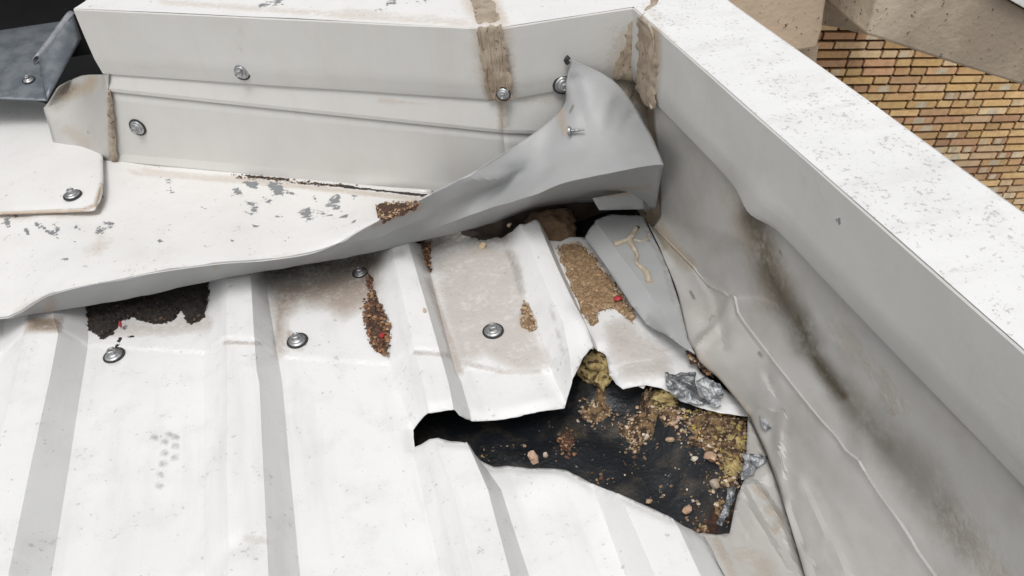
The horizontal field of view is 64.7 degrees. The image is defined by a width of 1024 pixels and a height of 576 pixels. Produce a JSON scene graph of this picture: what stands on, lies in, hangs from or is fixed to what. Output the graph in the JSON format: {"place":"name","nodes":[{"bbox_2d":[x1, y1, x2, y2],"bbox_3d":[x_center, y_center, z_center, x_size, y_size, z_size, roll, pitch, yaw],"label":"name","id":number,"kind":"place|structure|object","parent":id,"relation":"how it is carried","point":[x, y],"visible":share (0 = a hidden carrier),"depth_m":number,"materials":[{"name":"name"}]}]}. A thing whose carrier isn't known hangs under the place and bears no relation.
{"place":"outdoors","nodes":[
{"label":"outdoors","id":0,"kind":"place"},
{"bbox_2d":[39,54,102,103],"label":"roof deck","id":1,"kind":"structure","parent":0,"point":[78,66],"depth_m":1.70,"materials":[{"name":"black"}]},
{"bbox_2d":[0,0,91,56],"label":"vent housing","id":2,"kind":"object","parent":1,"relation":"on","point":[17,13],"depth_m":1.29,"materials":[{"name":"grey metal"}]},
{"bbox_2d":[419,7,633,241],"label":"back wall","id":3,"kind":"structure","parent":1,"relation":"on","point":[581,211],"depth_m":1.08,"materials":[{"name":"brown"}]},
{"bbox_2d":[107,74,647,199],"bbox_3d":[-0.170,-0.179,1.048,0.825,0.208,0.088,1,41,6],"label":"wall flashing","id":4,"kind":"object","parent":3,"relation":"attached to","point":[433,143],"depth_m":1.03,"materials":[{"name":"grey paint"}]},
{"bbox_2d":[43,74,110,160],"bbox_3d":[-0.615,-0.251,1.134,0.087,0.141,0.195,-31,48,-27],"label":"end cap","id":5,"kind":"object","parent":4,"relation":"attached to","point":[76,110],"visible":0.97,"depth_m":1.17,"materials":[{"name":"paint"}]},
{"bbox_2d":[107,90,117,161],"bbox_3d":[-0.550,-0.219,1.106,0.050,0.116,0.005,7,42,12],"label":"sealant line","id":6,"kind":"object","parent":5,"relation":"attached to","point":[112,139],"visible":1,"depth_m":1.11,"materials":[{"name":"beige plastic"}]},
{"bbox_2d":[129,119,145,135],"bbox_3d":[-0.511,-0.216,1.098,0.025,0.025,0.011,7,42,12],"label":"roofing screw","id":7,"kind":"object","parent":4,"relation":"attached to","point":[137,127],"visible":1,"depth_m":1.09,"materials":[{"name":"metal"}]},
{"bbox_2d":[627,87,639,100],"bbox_3d":[0.153,-0.222,0.992,0.045,0.068,0.006,-13,42,-10],"label":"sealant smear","id":8,"kind":"object","parent":4,"relation":"attached to","point":[635,94],"visible":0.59,"depth_m":0.98},
{"bbox_2d":[413,209,747,534],"bbox_3d":[-0.184,0.192,0.821,0.950,0.045,0.830,-13,42,-10],"label":"roof underlay","id":9,"kind":"object","parent":1,"relation":"on","point":[599,448],"visible":0.12,"depth_m":0.84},
{"bbox_2d":[0,55,663,318],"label":"peeled flashing","id":10,"kind":"object","parent":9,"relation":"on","point":[142,230],"visible":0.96,"depth_m":0.95,"materials":[{"name":"white paint"}]},
{"bbox_2d":[0,99,103,214],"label":"cover plate","id":11,"kind":"object","parent":10,"relation":"on","point":[41,172],"visible":0.88,"depth_m":1.13,"materials":[{"name":"white paint"}]},
{"bbox_2d":[0,11,81,101],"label":"dark tray","id":12,"kind":"object","parent":11,"relation":"on","point":[42,54],"visible":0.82,"depth_m":1.24,"materials":[{"name":"metal"}]},
{"bbox_2d":[22,75,34,83],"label":"roofing screw","id":13,"kind":"object","parent":12,"relation":"in","point":[27,79],"visible":1,"depth_m":1.21,"materials":[{"name":"metal"}]},
{"bbox_2d":[63,188,81,200],"bbox_3d":[-0.574,-0.124,1.052,0.024,0.011,0.024,12,45,18],"label":"roofing screw","id":14,"kind":"object","parent":11,"relation":"on","point":[70,194],"visible":1,"depth_m":1.05,"materials":[{"name":"metal"}]},
{"bbox_2d":[231,174,357,186],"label":"leaf litter","id":15,"kind":"object","parent":10,"relation":"on","point":[239,176],"visible":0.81,"depth_m":1.08,"materials":[{"name":"brown plant"}]},
{"bbox_2d":[375,200,422,223],"bbox_3d":[-0.130,-0.093,0.931,0.055,0.036,0.073,-13,42,-10],"label":"brown grit","id":16,"kind":"object","parent":10,"relation":"on","point":[386,211],"visible":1,"depth_m":0.91,"materials":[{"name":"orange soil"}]},
{"bbox_2d":[567,126,584,135],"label":"loose screw","id":17,"kind":"object","parent":10,"relation":"attached to","point":[570,130],"visible":1,"depth_m":0.91,"materials":[{"name":"metal"}]},
{"bbox_2d":[592,192,649,209],"bbox_3d":[0.137,-0.104,0.993,0.079,0.031,0.008,-13,42,-10],"label":"broken strap","id":18,"kind":"object","parent":10,"relation":"on","point":[624,201],"visible":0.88,"depth_m":0.99,"materials":[{"name":"grey paint"}]},
{"bbox_2d":[0,220,747,575],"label":"corrugated roof sheet","id":19,"kind":"object","parent":9,"relation":"on","point":[230,434],"visible":0.91,"depth_m":0.82,"materials":[{"name":"white paint"}]},
{"bbox_2d":[103,347,124,363],"bbox_3d":[-0.457,0.074,0.925,0.025,0.011,0.025,-16,42,-8],"label":"roofing screw","id":20,"kind":"object","parent":19,"relation":"on","point":[113,354],"visible":1,"depth_m":0.92,"materials":[{"name":"silver metal"}]},
{"bbox_2d":[85,282,209,337],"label":"dark litter","id":21,"kind":"object","parent":19,"relation":"on","point":[189,301],"visible":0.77,"depth_m":0.98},
{"bbox_2d":[287,332,307,348],"bbox_3d":[-0.246,0.058,0.923,0.025,0.011,0.025,-15,42,-8],"label":"roofing screw","id":22,"kind":"object","parent":19,"relation":"on","point":[295,340],"visible":1,"depth_m":0.92,"materials":[{"name":"metal"}]},
{"bbox_2d":[352,267,367,277],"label":"roofing screw","id":23,"kind":"object","parent":19,"relation":"on","point":[359,272],"visible":1,"depth_m":1.01,"materials":[{"name":"metal"}]},
{"bbox_2d":[359,269,391,356],"bbox_3d":[-0.164,0.024,0.952,0.032,0.016,0.165,-13,42,-10],"label":"rust debris","id":24,"kind":"object","parent":19,"relation":"on","point":[377,325],"visible":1,"depth_m":0.93,"materials":[{"name":"soil"}]},
{"bbox_2d":[421,240,432,272],"bbox_3d":[-0.107,-0.043,1.030,0.015,0.009,0.069,-9,41,-5],"label":"rust debris","id":25,"kind":"object","parent":19,"relation":"on","point":[426,247],"visible":0.98,"depth_m":1.03,"materials":[{"name":"soil"}]},
{"bbox_2d":[478,242,485,248],"bbox_3d":[-0.038,-0.053,1.037,0.010,0.012,0.008,-13,42,-10],"label":"pebble","id":26,"kind":"object","parent":19,"relation":"on","point":[482,245],"visible":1,"depth_m":1.03,"materials":[{"name":"stone"}]},
{"bbox_2d":[482,323,503,338],"bbox_3d":[-0.022,0.046,0.918,0.025,0.011,0.025,-16,42,-8],"label":"roofing screw","id":27,"kind":"object","parent":19,"relation":"on","point":[492,330],"visible":1,"depth_m":0.91,"materials":[{"name":"metal"}]},
{"bbox_2d":[519,300,537,331],"bbox_3d":[0.015,0.032,0.932,0.019,0.009,0.052,-13,42,-10],"label":"tan grit","id":28,"kind":"object","parent":19,"relation":"on","point":[528,321],"visible":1,"depth_m":0.93,"materials":[{"name":"soil"}]},
{"bbox_2d":[555,241,636,325],"bbox_3d":[0.094,-0.008,0.973,0.062,0.007,0.169,-13,42,-10],"label":"grit bed","id":29,"kind":"object","parent":19,"relation":"on","point":[594,288],"visible":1,"depth_m":0.97,"materials":[{"name":"brown gravel"}]},
{"bbox_2d":[613,296,621,300],"bbox_3d":[0.123,0.011,0.939,0.009,0.006,0.009,-13,42,-10],"label":"plastic scrap","id":30,"kind":"object","parent":29,"relation":"on","point":[617,298],"visible":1,"depth_m":0.94,"materials":[{"name":"red paint"}]},
{"bbox_2d":[585,214,694,353],"bbox_3d":[0.160,-0.009,0.936,0.081,0.017,0.258,-13,42,-10],"label":"bent corner sheet","id":31,"kind":"object","parent":19,"relation":"on","point":[655,304],"visible":1,"depth_m":0.94,"materials":[{"name":"grey paint"}]},
{"bbox_2d":[613,226,652,283],"bbox_3d":[0.143,-0.041,0.963,0.046,0.011,0.106,1,41,7],"label":"sealant squiggle","id":32,"kind":"object","parent":31,"relation":"on","point":[631,244],"visible":1,"depth_m":0.97,"materials":[{"name":"beige plastic"}]},
{"bbox_2d":[665,372,709,404],"bbox_3d":[0.179,0.102,0.832,0.039,0.015,0.047,-13,42,-10],"label":"foil scrap","id":33,"kind":"object","parent":19,"relation":"on","point":[681,386],"visible":1,"depth_m":0.83,"materials":[{"name":"silver metal"}]},
{"bbox_2d":[685,350,713,377],"bbox_3d":[0.196,0.077,0.849,0.016,0.006,0.048,-27,46,-24],"label":"grit line","id":34,"kind":"object","parent":19,"relation":"on","point":[695,360],"visible":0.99,"depth_m":0.85,"materials":[{"name":"brown gravel"}]},
{"bbox_2d":[695,377,724,407],"bbox_3d":[0.203,0.106,0.819,0.024,0.012,0.035,-13,42,-10],"label":"foil scrap","id":35,"kind":"object","parent":19,"relation":"on","point":[713,392],"visible":1,"depth_m":0.82,"materials":[{"name":"silver metal"}]},
{"bbox_2d":[702,417,804,575],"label":"folded sheet","id":36,"kind":"object","parent":19,"relation":"on","point":[758,540],"visible":0.94,"depth_m":0.70,"materials":[{"name":"paint"}]},
{"bbox_2d":[740,453,767,479],"bbox_3d":[0.224,0.163,0.750,0.036,0.012,0.022,-13,42,-10],"label":"foil scrap","id":37,"kind":"object","parent":36,"relation":"on","point":[752,463],"visible":1,"depth_m":0.75,"materials":[{"name":"silver metal"}]},
{"bbox_2d":[527,450,538,463],"bbox_3d":[0.022,0.175,0.836,0.011,0.012,0.012,-13,42,-10],"label":"stone chip","id":38,"kind":"object","parent":9,"relation":"on","point":[532,455],"visible":1,"depth_m":0.83,"materials":[{"name":"beige stone"}]},
{"bbox_2d":[524,208,576,241],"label":"foam block","id":39,"kind":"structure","parent":9,"relation":"on","point":[558,224],"depth_m":1.04,"materials":[{"name":"brown plastic"}]},
{"bbox_2d":[553,427,577,458],"bbox_3d":[0.059,0.162,0.853,0.026,0.009,0.042,7,42,13],"label":"rubble patch","id":40,"kind":"object","parent":9,"relation":"on","point":[566,440],"visible":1,"depth_m":0.85,"materials":[{"name":"brown gravel"}]},
{"bbox_2d":[576,348,612,391],"bbox_3d":[0.095,0.086,0.902,0.053,0.036,0.047,29,51,32],"label":"foam lump","id":41,"kind":"object","parent":9,"relation":"on","point":[593,368],"visible":0.79,"depth_m":0.89,"materials":[{"name":"yellow plastic"}]},
{"bbox_2d":[576,387,618,429],"bbox_3d":[0.089,0.128,0.883,0.046,0.024,0.056,-13,42,-10],"label":"rubble patch","id":42,"kind":"object","parent":9,"relation":"on","point":[596,411],"visible":1,"depth_m":0.88,"materials":[{"name":"brown gravel"}]},
{"bbox_2d":[481,399,746,528],"bbox_3d":[0.107,0.161,0.832,0.261,0.040,0.164,15,45,21],"label":"loose grit","id":43,"kind":"object","parent":9,"relation":"on","point":[661,486],"visible":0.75,"depth_m":0.81,"materials":[{"name":"brown gravel"}]},
{"bbox_2d":[612,387,683,453],"bbox_3d":[0.142,0.136,0.858,0.069,0.037,0.076,-13,42,-10],"label":"rubble patch","id":44,"kind":"object","parent":9,"relation":"on","point":[638,428],"visible":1,"depth_m":0.85,"materials":[{"name":"brown gravel"}]},
{"bbox_2d":[650,388,678,409],"bbox_3d":[0.164,0.117,0.858,0.033,0.027,0.028,8,42,13],"label":"foam lump","id":45,"kind":"object","parent":9,"relation":"on","point":[662,399],"visible":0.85,"depth_m":0.85,"materials":[{"name":"yellow plastic"}]},
{"bbox_2d":[665,437,674,441],"bbox_3d":[0.163,0.156,0.831,0.009,0.007,0.008,-13,42,-10],"label":"stone chip","id":46,"kind":"object","parent":9,"relation":"on","point":[669,439],"visible":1,"depth_m":0.83,"materials":[{"name":"beige stone"}]},
{"bbox_2d":[682,505,691,514],"bbox_3d":[0.169,0.213,0.779,0.011,0.007,0.009,-13,42,-10],"label":"stone chip","id":47,"kind":"object","parent":9,"relation":"on","point":[687,509],"visible":1,"depth_m":0.78,"materials":[{"name":"stone"}]},
{"bbox_2d":[703,451,716,461],"bbox_3d":[0.195,0.167,0.796,0.014,0.014,0.012,20,46,25],"label":"stone chip","id":48,"kind":"object","parent":9,"relation":"on","point":[710,456],"visible":1,"depth_m":0.79,"materials":[{"name":"beige stone"}]},
{"bbox_2d":[692,499,730,534],"bbox_3d":[0.179,0.229,0.752,0.064,0.024,0.050,-13,42,-10],"label":"rubble patch","id":49,"kind":"object","parent":9,"relation":"on","point":[711,527],"visible":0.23,"depth_m":0.76,"materials":[{"name":"brown gravel"}]},
{"bbox_2d":[678,407,747,490],"bbox_3d":[0.201,0.161,0.808,0.071,0.032,0.100,6,42,12],"label":"rubble patch","id":50,"kind":"object","parent":9,"relation":"on","point":[701,423],"visible":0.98,"depth_m":0.81,"materials":[{"name":"brown gravel"}]},
{"bbox_2d":[709,479,719,488],"bbox_3d":[0.195,0.189,0.778,0.011,0.014,0.010,-13,42,-10],"label":"stone chip","id":51,"kind":"object","parent":9,"relation":"on","point":[714,483],"visible":1,"depth_m":0.77,"materials":[{"name":"beige stone"}]},
{"bbox_2d":[715,426,725,433],"bbox_3d":[0.210,0.143,0.815,0.014,0.011,0.021,-13,42,-10],"label":"foam lump","id":52,"kind":"object","parent":9,"relation":"on","point":[722,431],"visible":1,"depth_m":0.81,"materials":[{"name":"yellow plastic"}]},
{"bbox_2d":[715,485,734,525],"bbox_3d":[0.200,0.200,0.748,0.010,0.005,0.049,16,45,22],"label":"foil scrap","id":53,"kind":"object","parent":9,"relation":"on","point":[728,503],"visible":1,"depth_m":0.75,"materials":[{"name":"silver metal"}]},
{"bbox_2d":[719,449,741,477],"bbox_3d":[0.214,0.172,0.785,0.025,0.020,0.033,-13,42,-10],"label":"foam lump","id":54,"kind":"object","parent":9,"relation":"on","point":[726,455],"visible":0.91,"depth_m":0.78,"materials":[{"name":"yellow plastic"}]},
{"bbox_2d":[725,433,745,452],"bbox_3d":[0.223,0.153,0.805,0.023,0.020,0.031,-13,42,-10],"label":"foam lump","id":55,"kind":"object","parent":9,"relation":"on","point":[740,444],"visible":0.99,"depth_m":0.80,"materials":[{"name":"yellow plastic"}]},
{"bbox_2d":[728,0,1023,212],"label":"brick building","id":56,"kind":"structure","parent":0,"point":[945,78],"depth_m":4.95,"materials":[{"name":"brick"}]},
{"label":"ground","id":57,"kind":"structure","parent":0,"visible":0},
{"bbox_2d":[637,107,659,226],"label":"parapet wall","id":58,"kind":"structure","parent":57,"relation":"on","point":[651,216],"depth_m":1.04,"materials":[{"name":"concrete"}]},
{"bbox_2d":[74,0,1023,485],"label":"wall coping","id":59,"kind":"object","parent":58,"relation":"on","point":[904,242],"depth_m":0.74,"materials":[{"name":"grey paint"}]},
{"bbox_2d":[234,65,249,79],"bbox_3d":[-0.334,-0.265,0.992,0.025,0.025,0.011,7,42,12],"label":"roofing screw","id":60,"kind":"object","parent":59,"relation":"attached to","point":[241,72],"visible":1,"depth_m":0.99,"materials":[{"name":"metal"}]},
{"bbox_2d":[470,0,499,23],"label":"sealant smear","id":61,"kind":"object","parent":59,"relation":"on","point":[484,10],"visible":1,"depth_m":0.91},
{"bbox_2d":[476,24,512,101],"bbox_3d":[-0.019,-0.249,0.904,0.040,0.094,0.004,6,42,11],"label":"sealant smear","id":62,"kind":"object","parent":59,"relation":"attached to","point":[493,55],"visible":1,"depth_m":0.90},
{"bbox_2d":[496,87,510,100],"bbox_3d":[-0.011,-0.220,0.923,0.018,0.018,0.008,7,42,12],"label":"roofing screw","id":63,"kind":"object","parent":59,"relation":"attached to","point":[502,94],"visible":1,"depth_m":0.92,"materials":[{"name":"metal"}]},
{"bbox_2d":[552,76,566,93],"bbox_3d":[0.060,-0.234,0.938,0.025,0.025,0.011,-12,42,-8],"label":"roofing screw","id":64,"kind":"object","parent":59,"relation":"attached to","point":[559,85],"visible":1,"depth_m":0.94,"materials":[{"name":"metal"}]},
{"bbox_2d":[613,21,633,81],"bbox_3d":[0.132,-0.272,0.931,0.030,0.081,0.004,-13,42,-10],"label":"sealant smear","id":65,"kind":"object","parent":59,"relation":"attached to","point":[622,69],"visible":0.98,"depth_m":0.94},
{"bbox_2d":[635,16,658,109],"bbox_3d":[0.148,-0.249,0.901,0.005,0.099,0.067,-13,42,-10],"label":"sealant smear","id":66,"kind":"object","parent":59,"relation":"attached to","point":[647,71],"visible":1,"depth_m":0.89},
{"bbox_2d":[641,0,658,16],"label":"sealant smear","id":67,"kind":"object","parent":59,"relation":"on","point":[653,3],"visible":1,"depth_m":0.90},
{"bbox_2d":[648,104,1023,575],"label":"base flashing","id":68,"kind":"object","parent":58,"relation":"attached to","point":[883,460],"visible":1,"depth_m":0.69,"materials":[{"name":"paint"}]},
{"bbox_2d":[760,415,771,430],"bbox_3d":[0.247,0.126,0.766,0.026,0.005,0.017,-13,42,-10],"label":"foil scrap","id":69,"kind":"object","parent":68,"relation":"attached to","point":[765,425],"visible":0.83,"depth_m":0.76,"materials":[{"name":"silver metal"}]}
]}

